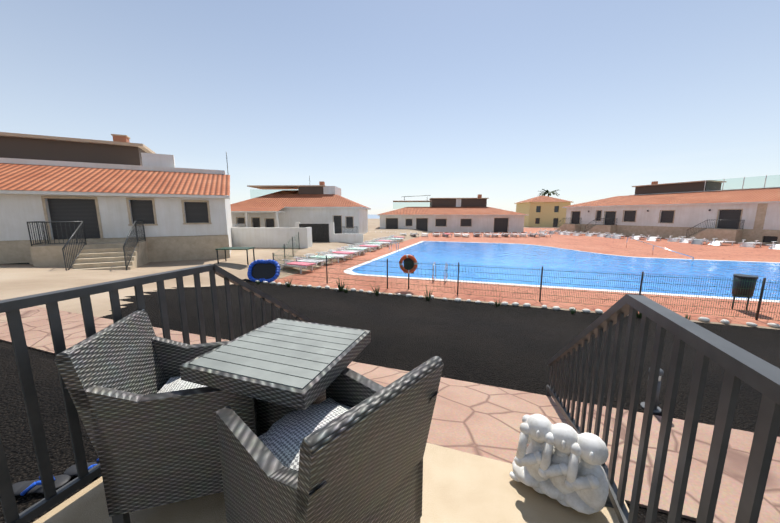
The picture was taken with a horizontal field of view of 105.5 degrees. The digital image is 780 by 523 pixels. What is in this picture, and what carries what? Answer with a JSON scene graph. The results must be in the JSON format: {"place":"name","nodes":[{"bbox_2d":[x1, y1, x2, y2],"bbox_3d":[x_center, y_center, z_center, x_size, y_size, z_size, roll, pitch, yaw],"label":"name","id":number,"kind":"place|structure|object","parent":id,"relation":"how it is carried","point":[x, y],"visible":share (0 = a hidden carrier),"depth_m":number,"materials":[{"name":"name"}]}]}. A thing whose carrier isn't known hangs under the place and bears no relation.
{"place":"outdoors","nodes":[
{"label":"outdoors","id":0,"kind":"place"},
{"bbox_2d":[0,215,779,522],"bbox_3d":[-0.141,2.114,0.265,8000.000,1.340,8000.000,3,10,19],"label":"ground","id":1,"kind":"structure","parent":0,"point":[512,347],"depth_m":5.10,"materials":[{"name":"beige concrete"}]},
{"bbox_2d":[12,458,101,495],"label":"flip-flops","id":2,"kind":"object","parent":1,"relation":"on","point":[22,488],"visible":0.4,"depth_m":1.59,"materials":[{"name":"grey"}]},
{"bbox_2d":[0,132,231,270],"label":"building","id":3,"kind":"structure","parent":1,"relation":"on","point":[120,202],"depth_m":14.24,"materials":[{"name":"paint"}]},
{"bbox_2d":[215,247,254,264],"bbox_3d":[-7.477,-0.279,14.424,1.500,0.765,0.800,0,9,-1],"label":"table","id":4,"kind":"object","parent":1,"relation":"on","point":[234,248],"visible":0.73,"depth_m":14.13,"materials":[{"name":"green metal"}]},
{"bbox_2d":[247,259,279,281],"bbox_3d":[-5.344,0.402,12.559,1.356,0.930,0.570,0,9,-1],"label":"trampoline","id":5,"kind":"object","parent":1,"relation":"on","point":[268,270],"visible":0.92,"depth_m":12.56,"materials":[{"name":"blue"}]},
{"bbox_2d":[231,222,362,247],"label":"wall","id":6,"kind":"structure","parent":1,"relation":"on","point":[242,235],"depth_m":20.79,"materials":[{"name":"paint"}]},
{"bbox_2d":[230,176,370,234],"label":"building","id":7,"kind":"structure","parent":1,"relation":"on","point":[286,206],"depth_m":30.69,"materials":[{"name":"paint"}]},
{"bbox_2d":[33,443,628,522],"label":"terrace slab","id":8,"kind":"structure","parent":1,"relation":"on","point":[461,487],"depth_m":1.45,"materials":[{"name":"beige concrete"}]},
{"bbox_2d":[54,309,259,522],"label":"chair","id":9,"kind":"object","parent":8,"relation":"on","point":[147,414],"visible":0.69,"depth_m":1.30,"materials":[{"name":"grey wicker"}]},
{"bbox_2d":[0,264,318,522],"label":"railing","id":10,"kind":"object","parent":8,"relation":"on","point":[10,308],"visible":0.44,"depth_m":1.44,"materials":[{"name":"metal"}]},
{"bbox_2d":[180,318,370,435],"bbox_3d":[-0.532,0.795,1.599,0.660,0.728,0.660,3,10,19],"label":"bistro table","id":11,"kind":"object","parent":8,"relation":"on","point":[278,368],"visible":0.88,"depth_m":1.40,"materials":[{"name":"grey wood"}]},
{"bbox_2d":[216,356,443,522],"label":"chair","id":12,"kind":"object","parent":8,"relation":"on","point":[351,448],"visible":1,"depth_m":0.99,"materials":[{"name":"grey wicker"}]},
{"bbox_2d":[546,294,779,522],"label":"railing","id":13,"kind":"object","parent":8,"relation":"on","point":[739,364],"visible":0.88,"depth_m":1.03,"materials":[{"name":"metal"}]},
{"bbox_2d":[0,306,779,522],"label":"stamped path","id":14,"kind":"structure","parent":1,"relation":"on","point":[36,327],"depth_m":2.25,"materials":[{"name":"pink concrete"}]},
{"bbox_2d":[347,362,568,463],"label":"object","id":15,"kind":"object","parent":1,"relation":"on","point":[482,420],"depth_m":2.40,"materials":[{"name":"pink stone"}]},
{"bbox_2d":[256,277,690,319],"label":"aloe plants","id":16,"kind":"object","parent":1,"relation":"on","point":[376,292],"visible":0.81,"depth_m":10.35,"materials":[{"name":"green plant"}]},
{"bbox_2d":[255,280,779,327],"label":"border stones","id":17,"kind":"object","parent":1,"relation":"on","point":[702,319],"visible":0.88,"depth_m":9.15,"materials":[{"name":"beige"}]},
{"bbox_2d":[274,228,779,326],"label":"pool deck","id":18,"kind":"structure","parent":1,"relation":"on","point":[704,251],"depth_m":12.72,"materials":[{"name":"tile"}]},
{"bbox_2d":[399,254,416,288],"bbox_3d":[0.691,0.394,11.116,0.710,1.335,0.167,3,10,19],"label":"lifebuoy post","id":19,"kind":"object","parent":18,"relation":"on","point":[408,258],"visible":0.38,"depth_m":11.06,"materials":[{"name":"orange plastic"}]},
{"bbox_2d":[272,232,779,320],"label":"pool fence","id":20,"kind":"object","parent":18,"relation":"on","point":[762,289],"visible":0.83,"depth_m":9.50,"materials":[{"name":"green metal"}]},
{"bbox_2d":[389,237,693,280],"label":"pool ladders","id":21,"kind":"object","parent":18,"relation":"on","point":[447,264],"visible":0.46,"depth_m":18.70,"materials":[{"name":"silver metal"}]},
{"bbox_2d":[344,241,779,301],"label":"pool coping","id":22,"kind":"object","parent":18,"relation":"on","point":[351,272],"visible":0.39,"depth_m":12.33,"materials":[{"name":"white stone"}]},
{"bbox_2d":[352,241,779,299],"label":"pool water","id":23,"kind":"structure","parent":22,"relation":"in","point":[482,255],"depth_m":15.80,"materials":[{"name":"blue liquid"}]},
{"bbox_2d":[731,274,758,309],"bbox_3d":[10.419,0.919,8.770,0.490,1.030,0.490,3,10,19],"label":"litter bin","id":24,"kind":"object","parent":18,"relation":"on","point":[747,277],"visible":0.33,"depth_m":8.63,"materials":[{"name":"grey metal"}]},
{"bbox_2d":[280,229,779,271],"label":"sun loungers","id":25,"kind":"object","parent":1,"relation":"on","point":[338,253],"visible":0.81,"depth_m":27.02,"materials":[{"name":"white plastic"}]},
{"bbox_2d":[514,196,572,226],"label":"building","id":26,"kind":"structure","parent":1,"relation":"on","point":[543,211],"depth_m":67.25,"materials":[{"name":"paint"}]},
{"bbox_2d":[537,189,559,196],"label":"palm tree","id":27,"kind":"object","parent":1,"relation":"on","point":[548,193],"visible":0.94,"depth_m":86.92,"materials":[{"name":"green plant"}]},
{"bbox_2d":[640,368,663,413],"bbox_3d":[2.444,1.177,2.751,0.146,0.414,0.150,3,10,19],"label":"bollard light","id":28,"kind":"object","parent":1,"relation":"on","point":[657,409],"visible":0.46,"depth_m":2.71,"materials":[{"name":"grey metal"}]},
{"bbox_2d":[554,175,779,244],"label":"building","id":29,"kind":"structure","parent":1,"relation":"on","point":[737,210],"depth_m":33.54,"materials":[{"name":"paint"}]},
{"bbox_2d":[0,0,779,214],"label":"sky","id":30,"kind":"structure","parent":0,"point":[380,102],"materials":[{"name":"blue"}]},
{"bbox_2d":[377,194,528,231],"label":"building","id":31,"kind":"structure","parent":0,"point":[454,215],"depth_m":47.84,"materials":[{"name":"paint"}]},
{"bbox_2d":[509,414,608,514],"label":"statue three monks","id":32,"kind":"object","parent":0,"point":[561,463],"visible":1,"depth_m":1.42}
]}

